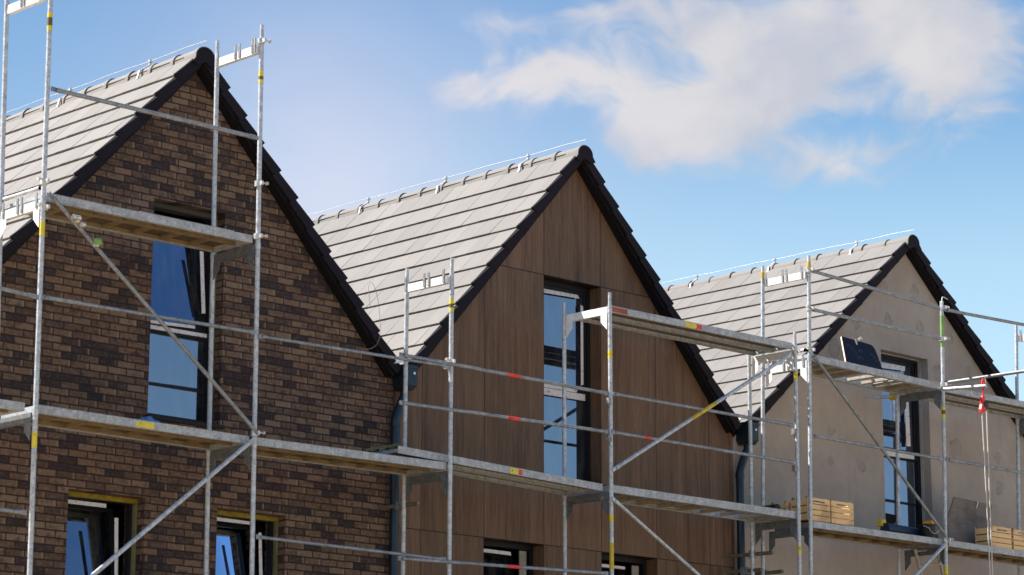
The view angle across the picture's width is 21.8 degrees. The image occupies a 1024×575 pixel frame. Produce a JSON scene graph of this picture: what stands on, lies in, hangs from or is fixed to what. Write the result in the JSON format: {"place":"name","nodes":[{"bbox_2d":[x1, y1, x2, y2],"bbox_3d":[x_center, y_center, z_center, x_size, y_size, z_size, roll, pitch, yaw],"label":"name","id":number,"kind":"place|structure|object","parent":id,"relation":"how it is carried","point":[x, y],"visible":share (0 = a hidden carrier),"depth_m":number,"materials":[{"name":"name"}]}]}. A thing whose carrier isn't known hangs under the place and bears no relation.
{"place":"outdoors","nodes":[
{"label":"outdoors","id":0,"kind":"place"},
{"bbox_2d":[0,40,418,574],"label":"brick house","id":1,"kind":"structure","parent":0,"point":[100,500],"depth_m":27.52,"materials":[{"name":"brick"}]},
{"bbox_2d":[65,491,137,574],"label":"window","id":2,"kind":"structure","parent":1,"relation":"in","point":[92,532],"depth_m":26.53,"materials":[{"name":"blue glass"}]},
{"bbox_2d":[145,202,224,429],"bbox_3d":[-3.467,0.300,27.431,0.978,2.295,0.467,12,-17,-43],"label":"window","id":3,"kind":"structure","parent":1,"relation":"in","point":[177,388],"depth_m":27.49,"materials":[{"name":"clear glass"}]},
{"bbox_2d":[215,510,278,574],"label":"window","id":4,"kind":"structure","parent":1,"relation":"in","point":[232,540],"depth_m":27.78,"materials":[{"name":"blue glass"}]},
{"bbox_2d":[0,0,1023,400],"label":"sky","id":5,"kind":"structure","parent":0,"point":[726,134],"materials":[{"name":"blue"}]},
{"bbox_2d":[308,139,759,574],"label":"timber clad house","id":6,"kind":"structure","parent":0,"point":[531,246],"depth_m":31.38,"materials":[{"name":"brown wood"}]},
{"bbox_2d":[484,540,532,574],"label":"window","id":7,"kind":"structure","parent":6,"relation":"in","point":[526,555],"depth_m":30.37,"materials":[{"name":"black glass"}]},
{"bbox_2d":[544,279,605,485],"bbox_3d":[0.634,1.120,31.190,1.007,2.420,0.310,12,-17,-43],"label":"window","id":8,"kind":"structure","parent":6,"relation":"in","point":[577,299],"depth_m":31.34,"materials":[{"name":"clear glass"}]},
{"bbox_2d":[602,554,646,574],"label":"window","id":9,"kind":"structure","parent":6,"relation":"in","point":[641,569],"depth_m":31.61,"materials":[{"name":"black glass"}]},
{"bbox_2d":[660,230,1023,574],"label":"rendered house","id":10,"kind":"structure","parent":0,"point":[862,479],"depth_m":35.60,"materials":[{"name":"paint"}]},
{"bbox_2d":[881,352,924,527],"bbox_3d":[5.127,2.095,35.531,1.012,2.395,0.145,12,-17,-43],"label":"window","id":11,"kind":"structure","parent":10,"relation":"in","point":[912,514],"depth_m":35.64,"materials":[{"name":"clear glass"}]},
{"label":"ground","id":12,"kind":"structure","parent":0,"visible":0},
{"bbox_2d":[0,0,801,574],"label":"scaffolding","id":13,"kind":"object","parent":12,"relation":"on","point":[404,460],"visible":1,"depth_m":27.16,"materials":[{"name":"metal"}]},
{"bbox_2d":[138,416,160,422],"bbox_3d":[-3.551,1.310,26.040,0.340,0.094,0.228,12,-17,-43],"label":"plastic sheet","id":14,"kind":"object","parent":13,"relation":"on","point":[148,418],"visible":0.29,"depth_m":26.02,"materials":[{"name":"blue plastic"}]},
{"bbox_2d":[140,211,232,230],"bbox_3d":[-3.263,-0.619,26.164,1.140,0.029,0.250,12,-17,-43],"label":"loose plank","id":15,"kind":"object","parent":13,"relation":"on","point":[185,220],"visible":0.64,"depth_m":26.05,"materials":[{"name":"brown wood"}]},
{"bbox_2d":[366,443,397,451],"bbox_3d":[-1.386,1.714,28.381,0.422,0.064,0.064,-6,-14,26],"label":"batten","id":16,"kind":"object","parent":13,"relation":"on","point":[380,447],"visible":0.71,"depth_m":28.35,"materials":[{"name":"wood"}]},
{"bbox_2d":[762,504,779,508],"bbox_3d":[3.103,2.658,31.947,0.087,0.087,0.251,10,-16,-38],"label":"pipe offcut","id":17,"kind":"object","parent":13,"relation":"on","point":[776,506],"visible":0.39,"depth_m":31.87,"materials":[{"name":"black plastic"}]},
{"bbox_2d":[750,256,1023,574],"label":"scaffolding","id":18,"kind":"object","parent":12,"relation":"on","point":[903,388],"visible":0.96,"depth_m":33.56,"materials":[{"name":"metal"}]},
{"bbox_2d":[770,501,790,521],"bbox_3d":[3.360,2.752,32.329,0.380,0.255,0.260,12,-17,-43],"label":"wooden crate","id":19,"kind":"object","parent":18,"relation":"on","point":[785,505],"visible":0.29,"depth_m":32.16,"materials":[{"name":"brown wood"}]},
{"bbox_2d":[790,496,829,522],"bbox_3d":[3.610,2.699,32.168,0.425,0.290,0.270,12,-17,-43],"label":"wooden crate","id":20,"kind":"object","parent":18,"relation":"on","point":[819,510],"visible":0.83,"depth_m":32.08,"materials":[{"name":"brown wood"}]},
{"bbox_2d":[815,500,853,525],"bbox_3d":[3.934,2.765,32.473,0.425,0.290,0.270,12,-17,-43],"label":"wooden crate","id":21,"kind":"object","parent":18,"relation":"on","point":[836,516],"visible":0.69,"depth_m":32.38,"materials":[{"name":"brown wood"}]},
{"bbox_2d":[840,336,882,369],"bbox_3d":[4.446,0.848,34.057,0.827,0.424,0.240,12,-17,-43],"label":"film faced board","id":22,"kind":"object","parent":18,"relation":"on","point":[861,353],"visible":0.99,"depth_m":34.06,"materials":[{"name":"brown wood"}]},
{"bbox_2d":[880,523,939,538],"bbox_3d":[5.139,3.150,34.099,1.141,0.158,0.149,12,-17,-43],"label":"foil roll","id":23,"kind":"object","parent":18,"relation":"on","point":[889,527],"visible":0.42,"depth_m":33.84,"materials":[{"name":"blue plastic"}]},
{"bbox_2d":[877,519,885,526],"bbox_3d":[4.691,2.993,33.769,0.118,0.090,0.070,12,-17,-43],"label":"yellow float","id":24,"kind":"object","parent":23,"relation":"on","point":[880,522],"visible":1,"depth_m":33.74,"materials":[{"name":"plastic"}]},
{"bbox_2d":[917,520,938,537],"bbox_3d":[5.319,3.111,34.056,0.242,0.263,0.240,12,-17,-43],"label":"builders bucket","id":25,"kind":"object","parent":18,"relation":"on","point":[927,528],"visible":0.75,"depth_m":33.97,"materials":[{"name":"black plastic"}]},
{"bbox_2d":[913,548,943,574],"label":"ladder","id":26,"kind":"object","parent":18,"relation":"on","point":[939,563],"visible":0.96,"depth_m":33.78,"materials":[{"name":"wood"}]},
{"bbox_2d":[947,497,992,543],"bbox_3d":[6.038,3.082,35.000,1.239,0.632,0.198,12,-17,-43],"label":"formwork board","id":27,"kind":"object","parent":18,"relation":"on","point":[965,517],"visible":0.77,"depth_m":34.92,"materials":[{"name":"metal"}]},
{"bbox_2d":[979,376,992,574],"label":"rope hoist","id":28,"kind":"object","parent":18,"relation":"hanging from","point":[983,405],"visible":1,"depth_m":33.41,"materials":[{"name":"beige fabric"}]},
{"bbox_2d":[975,525,1011,548],"bbox_3d":[6.280,3.271,34.679,0.425,0.290,0.270,12,-17,-43],"label":"wooden crate","id":29,"kind":"object","parent":18,"relation":"on","point":[981,535],"visible":0.83,"depth_m":34.58,"materials":[{"name":"brown wood"}]},
{"bbox_2d":[997,528,1023,550],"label":"wooden crate","id":30,"kind":"object","parent":18,"relation":"on","point":[1016,544],"visible":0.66,"depth_m":34.83,"materials":[{"name":"brown wood"}]}
]}

